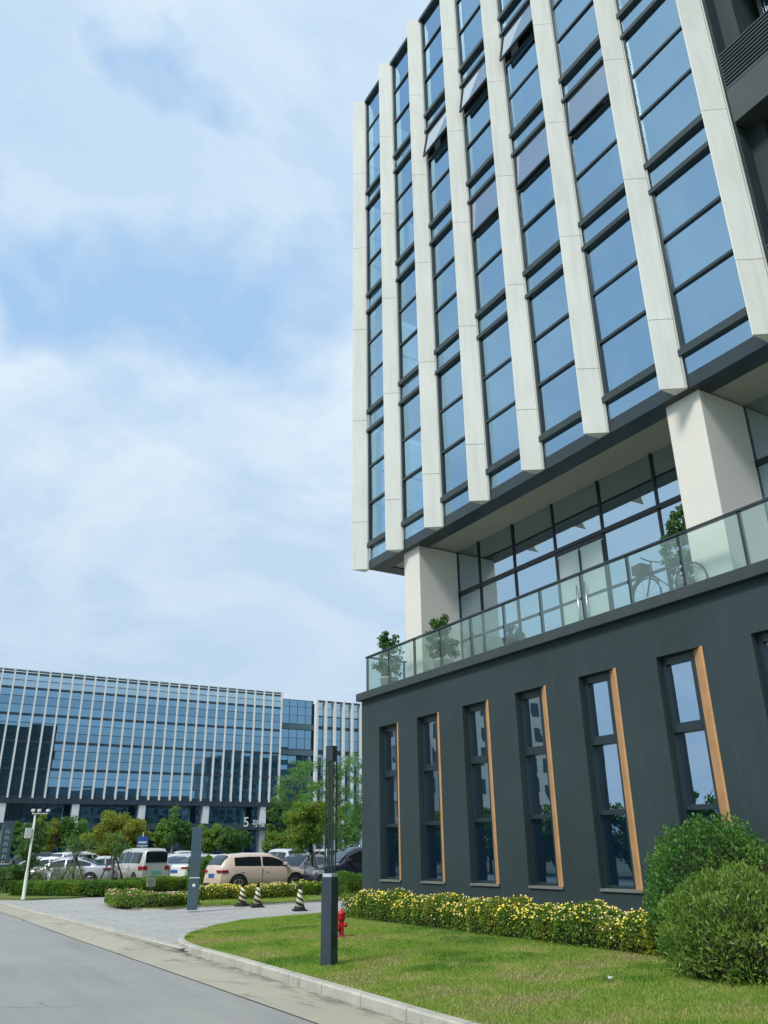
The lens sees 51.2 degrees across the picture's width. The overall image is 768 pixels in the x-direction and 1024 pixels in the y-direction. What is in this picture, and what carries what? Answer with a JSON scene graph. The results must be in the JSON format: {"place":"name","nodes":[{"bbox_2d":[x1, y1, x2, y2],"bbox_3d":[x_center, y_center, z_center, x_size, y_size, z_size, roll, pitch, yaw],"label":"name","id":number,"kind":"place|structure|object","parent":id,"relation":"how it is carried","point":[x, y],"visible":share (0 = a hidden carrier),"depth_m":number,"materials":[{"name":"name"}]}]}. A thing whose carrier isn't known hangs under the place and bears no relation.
{"place":"outdoors","nodes":[
{"label":"outdoors","id":0,"kind":"place"},
{"bbox_2d":[0,893,97,899],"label":"verge","id":1,"kind":"structure","parent":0,"point":[4,896],"depth_m":31.03,"materials":[{"name":"green plant"}]},
{"bbox_2d":[0,821,14,867],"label":"wayfinding totem","id":2,"kind":"object","parent":1,"relation":"on","point":[6,836],"visible":0.88,"depth_m":38.72,"materials":[{"name":"metal"}]},
{"bbox_2d":[0,863,31,892],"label":"hedge","id":3,"kind":"object","parent":1,"relation":"on","point":[8,874],"visible":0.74,"depth_m":35.30,"materials":[{"name":"green plant"}]},
{"bbox_2d":[13,820,47,876],"bbox_3d":[-15.665,15.074,35.101,1.341,2.966,1.333,-2,-23,4],"label":"tree","id":4,"kind":"object","parent":1,"relation":"on","point":[24,852],"visible":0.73,"depth_m":35.16,"materials":[{"name":"green plant"}]},
{"bbox_2d":[31,863,85,879],"bbox_3d":[-14.786,16.501,36.365,2.431,1.232,1.089,12,-26,-29],"label":"reed clump","id":5,"kind":"object","parent":1,"relation":"on","point":[55,871],"visible":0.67,"depth_m":36.33,"materials":[{"name":"green plant"}]},
{"bbox_2d":[8,878,140,895],"bbox_3d":[-12.556,15.338,32.736,5.518,0.671,2.267,-4,-23,8],"label":"hedge","id":6,"kind":"object","parent":1,"relation":"on","point":[69,887],"visible":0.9,"depth_m":32.05,"materials":[{"name":"green plant"}]},
{"bbox_2d":[30,856,118,879],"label":"parked car","id":7,"kind":"object","parent":1,"relation":"on","point":[94,869],"visible":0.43,"depth_m":40.49,"materials":[{"name":"grey paint"}]},
{"bbox_2d":[60,823,94,879],"bbox_3d":[-14.481,16.186,37.679,1.626,2.918,1.728,12,-26,-29],"label":"young tree","id":8,"kind":"object","parent":1,"relation":"on","point":[74,851],"visible":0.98,"depth_m":37.64,"materials":[{"name":"green plant"}]},
{"bbox_2d":[92,829,132,879],"bbox_3d":[-12.316,15.739,36.302,1.916,2.615,1.630,12,-26,-29],"label":"young tree","id":9,"kind":"object","parent":1,"relation":"on","point":[115,856],"visible":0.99,"depth_m":36.40,"materials":[{"name":"green plant"}]},
{"bbox_2d":[80,809,151,856],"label":"tree","id":10,"kind":"object","parent":1,"relation":"on","point":[119,824],"visible":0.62,"depth_m":52.36,"materials":[{"name":"green plant"}]},
{"bbox_2d":[115,848,169,878],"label":"parked van","id":11,"kind":"object","parent":1,"relation":"on","point":[141,862],"visible":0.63,"depth_m":40.97,"materials":[{"name":"grey paint"}]},
{"bbox_2d":[123,875,188,890],"bbox_3d":[-9.999,16.669,36.010,1.722,0.675,3.479,-22,-31,40],"label":"hedge","id":12,"kind":"object","parent":1,"relation":"on","point":[168,882],"visible":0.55,"depth_m":35.63,"materials":[{"name":"green plant"}]},
{"bbox_2d":[168,854,215,876],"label":"parked car","id":13,"kind":"object","parent":1,"relation":"on","point":[179,868],"visible":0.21,"depth_m":40.98,"materials":[{"name":"white paint"}]},
{"bbox_2d":[0,912,314,1023],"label":"road","id":14,"kind":"structure","parent":0,"point":[47,976],"depth_m":10.13,"materials":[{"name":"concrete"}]},
{"bbox_2d":[0,905,412,1023],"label":"gutter","id":15,"kind":"object","parent":14,"relation":"on","point":[308,1005],"visible":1,"depth_m":11.06,"materials":[{"name":"concrete"}]},
{"bbox_2d":[4,913,316,1023],"bbox_3d":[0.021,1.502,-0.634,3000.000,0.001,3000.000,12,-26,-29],"label":"ground","id":16,"kind":"structure","parent":0,"point":[185,977],"depth_m":11.02,"materials":[{"name":"grey concrete"}]},
{"bbox_2d":[0,902,183,951],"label":"kerb","id":17,"kind":"structure","parent":16,"relation":"on","point":[137,937],"depth_m":18.11,"materials":[{"name":"grey concrete"}]},
{"bbox_2d":[178,933,479,1023],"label":"kerb","id":18,"kind":"structure","parent":16,"relation":"on","point":[406,1012],"depth_m":9.51,"materials":[{"name":"white concrete"}]},
{"bbox_2d":[352,0,767,917],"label":"office tower","id":19,"kind":"structure","parent":16,"relation":"on","point":[560,322],"depth_m":17.63,"materials":[{"name":"stone"}]},
{"bbox_2d":[366,87,379,188],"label":"window","id":20,"kind":"structure","parent":19,"relation":"in","point":[372,107],"depth_m":30.22,"materials":[{"name":"blue glass"}]},
{"bbox_2d":[367,193,381,291],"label":"window","id":21,"kind":"structure","parent":19,"relation":"in","point":[374,262],"depth_m":28.27,"materials":[{"name":"blue glass"}]},
{"bbox_2d":[367,300,382,407],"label":"window","id":22,"kind":"structure","parent":19,"relation":"in","point":[374,318],"depth_m":26.46,"materials":[{"name":"blue glass"}]},
{"bbox_2d":[368,421,384,540],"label":"window","id":23,"kind":"structure","parent":19,"relation":"in","point":[376,470],"depth_m":24.67,"materials":[{"name":"blue glass"}]},
{"bbox_2d":[372,631,403,685],"bbox_3d":[0.100,4.246,22.486,0.939,1.827,0.810,3,-23,-9],"label":"potted plant","id":24,"kind":"object","parent":19,"relation":"on","point":[385,642],"visible":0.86,"depth_m":22.41,"materials":[{"name":"green plant"}]},
{"bbox_2d":[379,722,400,881],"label":"window","id":25,"kind":"structure","parent":19,"relation":"in","point":[390,733],"depth_m":20.12,"materials":[{"name":"blue glass"}]},
{"bbox_2d":[392,45,410,152],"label":"window","id":26,"kind":"structure","parent":19,"relation":"in","point":[400,75],"depth_m":28.64,"materials":[{"name":"blue glass"}]},
{"bbox_2d":[395,155,413,258],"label":"window","id":27,"kind":"structure","parent":19,"relation":"in","point":[403,178],"depth_m":26.71,"materials":[{"name":"blue glass"}]},
{"bbox_2d":[397,266,418,379],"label":"window","id":28,"kind":"structure","parent":19,"relation":"in","point":[406,288],"depth_m":24.89,"materials":[{"name":"blue glass"}]},
{"bbox_2d":[401,372,418,399],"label":"spandrel window","id":29,"kind":"structure","parent":19,"relation":"in","point":[413,382],"depth_m":24.01,"materials":[{"name":"blue glass"}]},
{"bbox_2d":[400,391,423,519],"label":"window","id":30,"kind":"structure","parent":19,"relation":"in","point":[411,449],"depth_m":23.09,"materials":[{"name":"blue glass"}]},
{"bbox_2d":[404,515,423,539],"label":"spandrel window","id":31,"kind":"structure","parent":19,"relation":"in","point":[417,525],"depth_m":22.20,"materials":[{"name":"blue glass"}]},
{"bbox_2d":[420,712,444,883],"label":"window","id":32,"kind":"structure","parent":19,"relation":"in","point":[431,755],"depth_m":18.68,"materials":[{"name":"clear glass"}]},
{"bbox_2d":[421,0,444,111],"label":"window","id":33,"kind":"structure","parent":19,"relation":"in","point":[432,53],"depth_m":27.07,"materials":[{"name":"blue glass"}]},
{"bbox_2d":[423,109,450,221],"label":"window","id":34,"kind":"structure","parent":19,"relation":"in","point":[439,187],"depth_m":25.06,"materials":[{"name":"blue glass"}]},
{"bbox_2d":[432,206,451,238],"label":"spandrel window","id":35,"kind":"structure","parent":19,"relation":"in","point":[447,216],"depth_m":24.22,"materials":[{"name":"blue glass"}]},
{"bbox_2d":[425,613,459,667],"bbox_3d":[1.476,3.421,20.455,0.798,1.731,0.944,-18,-29,36],"label":"potted plant","id":36,"kind":"object","parent":19,"relation":"on","point":[449,647],"visible":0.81,"depth_m":20.38,"materials":[{"name":"green plant"}]},
{"bbox_2d":[431,225,458,347],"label":"window","id":37,"kind":"structure","parent":19,"relation":"in","point":[442,252],"depth_m":23.32,"materials":[{"name":"blue glass"}]},
{"bbox_2d":[437,336,459,367],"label":"spandrel window","id":38,"kind":"structure","parent":19,"relation":"in","point":[449,351],"depth_m":22.41,"materials":[{"name":"blue glass"}]},
{"bbox_2d":[437,357,467,494],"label":"window","id":39,"kind":"structure","parent":19,"relation":"in","point":[449,383],"depth_m":21.51,"materials":[{"name":"blue glass"}]},
{"bbox_2d":[444,488,469,515],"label":"spandrel window","id":40,"kind":"structure","parent":19,"relation":"in","point":[462,498],"depth_m":20.64,"materials":[{"name":"blue glass"}]},
{"bbox_2d":[455,0,482,65],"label":"window","id":41,"kind":"structure","parent":19,"relation":"in","point":[468,12],"depth_m":25.17,"materials":[{"name":"blue glass"}]},
{"bbox_2d":[459,59,492,179],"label":"window","id":42,"kind":"structure","parent":19,"relation":"in","point":[477,121],"depth_m":23.47,"materials":[{"name":"blue glass"}]},
{"bbox_2d":[469,160,494,197],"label":"spandrel window","id":43,"kind":"structure","parent":19,"relation":"in","point":[490,169],"depth_m":22.66,"materials":[{"name":"blue glass"}]},
{"bbox_2d":[467,700,499,886],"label":"window","id":44,"kind":"structure","parent":19,"relation":"in","point":[480,754],"depth_m":17.17,"materials":[{"name":"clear glass"}]},
{"bbox_2d":[469,177,505,310],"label":"window","id":45,"kind":"structure","parent":19,"relation":"in","point":[489,278],"depth_m":21.72,"materials":[{"name":"blue glass"}]},
{"bbox_2d":[479,296,506,332],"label":"spandrel window","id":46,"kind":"structure","parent":19,"relation":"in","point":[500,307],"depth_m":20.85,"materials":[{"name":"blue glass"}]},
{"bbox_2d":[479,317,518,466],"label":"window","id":47,"kind":"structure","parent":19,"relation":"in","point":[500,416],"depth_m":19.93,"materials":[{"name":"blue glass"}]},
{"bbox_2d":[490,457,521,488],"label":"spandrel window","id":48,"kind":"structure","parent":19,"relation":"in","point":[513,468],"depth_m":19.06,"materials":[{"name":"blue glass"}]},
{"bbox_2d":[499,2,541,130],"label":"window","id":49,"kind":"structure","parent":19,"relation":"in","point":[522,79],"depth_m":21.90,"materials":[{"name":"blue glass"}]},
{"bbox_2d":[513,106,544,149],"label":"spandrel window","id":50,"kind":"structure","parent":19,"relation":"in","point":[538,117],"depth_m":21.08,"materials":[{"name":"blue glass"}]},
{"bbox_2d":[513,125,559,269],"bbox_3d":[3.978,-8.003,20.049,0.374,3.754,1.647,12,-26,-29],"label":"window","id":51,"kind":"structure","parent":19,"relation":"in","point":[539,230],"depth_m":20.14,"materials":[{"name":"blue glass"}]},
{"bbox_2d":[520,685,563,889],"bbox_3d":[3.088,5.317,15.629,0.298,3.674,0.959,12,-26,-29],"label":"window","id":52,"kind":"structure","parent":19,"relation":"in","point":[543,818],"depth_m":15.69,"materials":[{"name":"blue glass"}]},
{"bbox_2d":[527,247,562,291],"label":"spandrel window","id":53,"kind":"structure","parent":19,"relation":"in","point":[554,261],"depth_m":19.27,"materials":[{"name":"blue glass"}]},
{"bbox_2d":[527,271,580,433],"bbox_3d":[3.985,-3.759,18.223,0.082,3.754,1.647,12,-26,-29],"label":"window","id":54,"kind":"structure","parent":19,"relation":"in","point":[558,399],"depth_m":18.36,"materials":[{"name":"blue glass"}]},
{"bbox_2d":[543,419,584,457],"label":"spandrel window","id":55,"kind":"structure","parent":19,"relation":"in","point":[575,431],"depth_m":17.48,"materials":[{"name":"blue glass"}]},
{"bbox_2d":[550,0,598,76],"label":"window","id":56,"kind":"structure","parent":19,"relation":"in","point":[575,27],"depth_m":20.17,"materials":[{"name":"blue glass"}]},
{"bbox_2d":[563,43,601,95],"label":"spandrel window","id":57,"kind":"structure","parent":19,"relation":"in","point":[596,53],"depth_m":19.51,"materials":[{"name":"blue glass"}]},
{"bbox_2d":[556,534,610,625],"bbox_3d":[4.494,1.919,18.042,0.142,2.544,1.511,12,-26,-29],"label":"entrance door","id":58,"kind":"structure","parent":19,"relation":"in","point":[570,561],"depth_m":18.20,"materials":[{"name":"clear glass"}]},
{"bbox_2d":[564,61,623,219],"bbox_3d":[4.978,-8.669,18.505,0.384,3.754,1.647,12,-26,-29],"label":"window","id":59,"kind":"structure","parent":19,"relation":"in","point":[596,163],"depth_m":18.55,"materials":[{"name":"blue glass"}]},
{"bbox_2d":[582,191,627,243],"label":"spandrel window","id":60,"kind":"structure","parent":19,"relation":"in","point":[619,205],"depth_m":17.70,"materials":[{"name":"blue glass"}]},
{"bbox_2d":[583,668,642,892],"bbox_3d":[4.052,4.679,14.150,0.298,3.674,0.959,12,-26,-29],"label":"window","id":61,"kind":"structure","parent":19,"relation":"in","point":[621,859],"depth_m":14.19,"materials":[{"name":"blue glass"}]},
{"bbox_2d":[584,216,654,393],"bbox_3d":[4.989,-4.423,16.682,0.082,3.754,1.646,12,-26,-29],"label":"window","id":62,"kind":"structure","parent":19,"relation":"in","point":[624,345],"depth_m":16.77,"materials":[{"name":"blue glass"}]},
{"bbox_2d":[607,373,659,419],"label":"spandrel window","id":63,"kind":"structure","parent":19,"relation":"in","point":[650,386],"depth_m":15.92,"materials":[{"name":"blue glass"}]},
{"bbox_2d":[620,0,652,31],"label":"spandrel window","id":64,"kind":"structure","parent":19,"relation":"in","point":[640,5],"depth_m":18.21,"materials":[{"name":"blue glass"}]},
{"bbox_2d":[623,0,700,161],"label":"window","id":65,"kind":"structure","parent":19,"relation":"in","point":[666,101],"depth_m":16.99,"materials":[{"name":"blue glass"}]},
{"bbox_2d":[631,557,707,599],"bbox_3d":[5.102,1.244,14.459,0.525,0.997,1.726,12,-26,-29],"label":"bicycle","id":66,"kind":"object","parent":19,"relation":"on","point":[641,571],"visible":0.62,"depth_m":14.81,"materials":[{"name":"metal"}]},
{"bbox_2d":[658,504,694,587],"bbox_3d":[5.446,0.782,14.590,0.857,1.931,1.049,12,-26,-29],"label":"potted plant","id":67,"kind":"object","parent":19,"relation":"on","point":[673,523],"visible":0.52,"depth_m":14.63,"materials":[{"name":"green plant"}]},
{"bbox_2d":[649,123,707,186],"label":"spandrel window","id":68,"kind":"structure","parent":19,"relation":"in","point":[698,137],"depth_m":16.13,"materials":[{"name":"blue glass"}]},
{"bbox_2d":[661,646,732,837],"bbox_3d":[5.072,4.034,12.692,0.240,3.644,0.990,8,-25,-21],"label":"window","id":69,"kind":"structure","parent":19,"relation":"in","point":[695,738],"depth_m":12.92,"materials":[{"name":"blue glass"}]},
{"bbox_2d":[652,149,745,346],"bbox_3d":[5.994,-5.088,15.141,0.082,3.754,1.647,12,-26,-29],"label":"window","id":70,"kind":"structure","parent":19,"relation":"in","point":[704,283],"depth_m":15.20,"materials":[{"name":"blue glass"}]},
{"bbox_2d":[683,318,752,374],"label":"spandrel window","id":71,"kind":"structure","parent":19,"relation":"in","point":[740,332],"depth_m":14.33,"materials":[{"name":"blue glass"}]},
{"bbox_2d":[756,632,767,690],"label":"window","id":72,"kind":"structure","parent":19,"relation":"in","point":[762,638],"depth_m":12.15,"materials":[{"name":"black glass"}]},
{"bbox_2d":[0,889,351,950],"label":"driveway","id":73,"kind":"structure","parent":0,"point":[172,926],"depth_m":22.22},
{"bbox_2d":[20,809,49,899],"bbox_3d":[-13.380,13.006,30.530,0.760,3.162,0.280,12,-26,-29],"label":"camera pole","id":74,"kind":"object","parent":73,"relation":"on","point":[29,832],"visible":1,"depth_m":30.56,"materials":[{"name":"metal"}]},
{"bbox_2d":[187,827,202,909],"bbox_3d":[-5.542,10.429,23.497,0.306,2.220,0.230,4,-23,-12],"label":"wayfinding totem","id":75,"kind":"object","parent":73,"relation":"on","point":[194,872],"visible":1,"depth_m":23.39,"materials":[{"name":"metal"}]},
{"bbox_2d":[185,854,214,887],"bbox_3d":[-8.099,16.058,35.686,0.894,1.587,1.536,-7,-24,15],"label":"shrub","id":76,"kind":"object","parent":73,"relation":"on","point":[206,859],"visible":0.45,"depth_m":35.27,"materials":[{"name":"green plant"}]},
{"bbox_2d":[125,899,341,909],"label":"kerb","id":77,"kind":"structure","parent":73,"relation":"on","point":[222,905],"depth_m":24.90,"materials":[{"name":"grey concrete"}]},
{"bbox_2d":[203,852,302,885],"bbox_3d":[-5.281,15.100,33.589,4.230,1.532,2.074,15,-27,-32],"label":"parked car","id":78,"kind":"object","parent":73,"relation":"on","point":[247,869],"visible":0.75,"depth_m":32.72,"materials":[{"name":"beige paint"}]},
{"bbox_2d":[282,853,326,868],"bbox_3d":[-3.807,17.004,38.066,2.074,1.468,4.630,-15,-27,31],"label":"parked car","id":79,"kind":"object","parent":73,"relation":"on","point":[292,860],"visible":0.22,"depth_m":37.52,"materials":[{"name":"grey paint"}]},
{"bbox_2d":[302,845,361,881],"bbox_3d":[-1.091,15.227,34.352,4.730,1.782,2.148,11,-25,-25],"label":"parked car","id":80,"kind":"object","parent":73,"relation":"on","point":[348,859],"visible":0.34,"depth_m":33.40,"materials":[{"name":"blue paint"}]},
{"bbox_2d":[0,667,361,860],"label":"glass office block","id":81,"kind":"structure","parent":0,"point":[91,749],"depth_m":106.51,"materials":[{"name":"blue glass"}]},
{"bbox_2d":[0,0,430,704],"label":"sky","id":82,"kind":"structure","parent":0,"point":[176,176],"materials":[{"name":"blue"}]},
{"bbox_2d":[133,892,349,908],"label":"verge island","id":83,"kind":"structure","parent":0,"point":[224,904],"depth_m":25.04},
{"bbox_2d":[104,888,201,906],"bbox_3d":[-8.075,12.462,25.943,2.290,0.484,4.710,20,-30,-40],"label":"flower bed","id":84,"kind":"object","parent":83,"relation":"on","point":[119,897],"visible":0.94,"depth_m":24.58,"materials":[{"name":"green plant"}]},
{"bbox_2d":[199,881,298,899],"bbox_3d":[-4.796,13.304,28.141,3.548,0.571,1.576,5,-24,-14],"label":"flower bed","id":85,"kind":"object","parent":83,"relation":"on","point":[211,891],"visible":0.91,"depth_m":27.63,"materials":[{"name":"green plant"}]},
{"bbox_2d":[156,894,342,906],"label":"grass","id":86,"kind":"structure","parent":83,"relation":"on","point":[235,901],"depth_m":26.66,"materials":[{"name":"green plant"}]},
{"bbox_2d":[290,879,321,894],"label":"hedge","id":87,"kind":"object","parent":83,"relation":"on","point":[311,888],"visible":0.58,"depth_m":29.46,"materials":[{"name":"green plant"}]},
{"bbox_2d":[282,799,330,869],"bbox_3d":[-3.289,14.297,34.538,2.132,3.673,2.188,12,-26,-29],"label":"tree","id":88,"kind":"object","parent":83,"relation":"on","point":[307,822],"visible":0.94,"depth_m":34.35,"materials":[{"name":"green plant"}]},
{"bbox_2d":[334,870,361,896],"bbox_3d":[-0.810,13.277,28.669,2.052,0.942,1.524,12,-26,-29],"label":"hedge","id":89,"kind":"object","parent":83,"relation":"on","point":[349,883],"visible":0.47,"depth_m":28.03,"materials":[{"name":"green plant"}]},
{"bbox_2d":[183,912,767,1023],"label":"lawn","id":90,"kind":"structure","parent":0,"point":[494,1006],"depth_m":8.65,"materials":[{"name":"green plant"}]},
{"bbox_2d":[320,745,337,965],"bbox_3d":[-0.782,4.956,11.686,0.200,2.978,0.200,-14,-26,28],"label":"lamp bollard","id":91,"kind":"object","parent":90,"relation":"on","point":[329,925],"visible":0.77,"depth_m":11.45,"materials":[{"name":"metal"}]},
{"bbox_2d":[341,888,664,956],"bbox_3d":[1.730,7.466,14.913,1.268,0.692,9.179,12,-26,-29],"label":"flower bed","id":92,"kind":"object","parent":90,"relation":"on","point":[578,924],"visible":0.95,"depth_m":13.52,"materials":[{"name":"green plant"}]},
{"bbox_2d":[641,811,767,959],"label":"clipped shrub","id":93,"kind":"object","parent":90,"relation":"on","point":[714,846],"visible":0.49,"depth_m":10.75,"materials":[{"name":"green plant"}]},
{"bbox_2d":[654,860,767,986],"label":"clipped shrub","id":94,"kind":"object","parent":90,"relation":"on","point":[717,929],"visible":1,"depth_m":9.09,"materials":[{"name":"green plant"}]},
{"label":"parking lot","id":95,"kind":"structure","parent":0,"visible":0},
{"bbox_2d":[34,814,51,847],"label":"tree","id":96,"kind":"object","parent":95,"relation":"on","point":[46,825],"visible":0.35,"depth_m":79.03,"materials":[{"name":"green plant"}]},
{"bbox_2d":[41,818,68,852],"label":"tree","id":97,"kind":"object","parent":95,"relation":"on","point":[52,844],"visible":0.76,"depth_m":81.51,"materials":[{"name":"green plant"}]},
{"bbox_2d":[54,815,77,850],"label":"tree","id":98,"kind":"object","parent":95,"relation":"on","point":[67,824],"visible":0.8,"depth_m":82.24,"materials":[{"name":"green plant"}]},
{"bbox_2d":[68,818,90,850],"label":"tree","id":99,"kind":"object","parent":95,"relation":"on","point":[80,829],"visible":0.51,"depth_m":81.59,"materials":[{"name":"green plant"}]},
{"bbox_2d":[150,818,168,848],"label":"tree","id":100,"kind":"object","parent":95,"relation":"on","point":[158,835],"visible":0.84,"depth_m":88.31,"materials":[{"name":"green plant"}]},
{"bbox_2d":[162,805,183,853],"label":"tree","id":101,"kind":"object","parent":95,"relation":"on","point":[173,824],"visible":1,"depth_m":85.04,"materials":[{"name":"green plant"}]},
{"bbox_2d":[174,820,192,850],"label":"tree","id":102,"kind":"object","parent":95,"relation":"on","point":[184,839],"visible":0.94,"depth_m":85.37,"materials":[{"name":"green plant"}]},
{"bbox_2d":[197,823,223,853],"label":"tree","id":103,"kind":"object","parent":95,"relation":"on","point":[209,836],"visible":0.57,"depth_m":86.04,"materials":[{"name":"green plant"}]},
{"bbox_2d":[213,825,252,853],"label":"tree","id":104,"kind":"object","parent":95,"relation":"on","point":[232,840],"visible":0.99,"depth_m":85.19,"materials":[{"name":"green plant"}]},
{"bbox_2d":[265,796,291,847],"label":"tree","id":105,"kind":"object","parent":95,"relation":"on","point":[274,812],"visible":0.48,"depth_m":86.94,"materials":[{"name":"green plant"}]},
{"bbox_2d":[260,829,304,851],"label":"tree","id":106,"kind":"object","parent":95,"relation":"on","point":[276,837],"visible":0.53,"depth_m":84.62,"materials":[{"name":"green plant"}]},
{"bbox_2d":[272,759,318,847],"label":"tree","id":107,"kind":"object","parent":95,"relation":"on","point":[288,804],"visible":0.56,"depth_m":64.22,"materials":[{"name":"green plant"}]},
{"bbox_2d":[299,752,361,852],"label":"tree","id":108,"kind":"object","parent":95,"relation":"on","point":[352,819],"visible":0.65,"depth_m":51.03,"materials":[{"name":"green plant"}]},
{"bbox_2d":[334,801,361,849],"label":"tree","id":109,"kind":"object","parent":95,"relation":"on","point":[344,827],"visible":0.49,"depth_m":73.83,"materials":[{"name":"green plant"}]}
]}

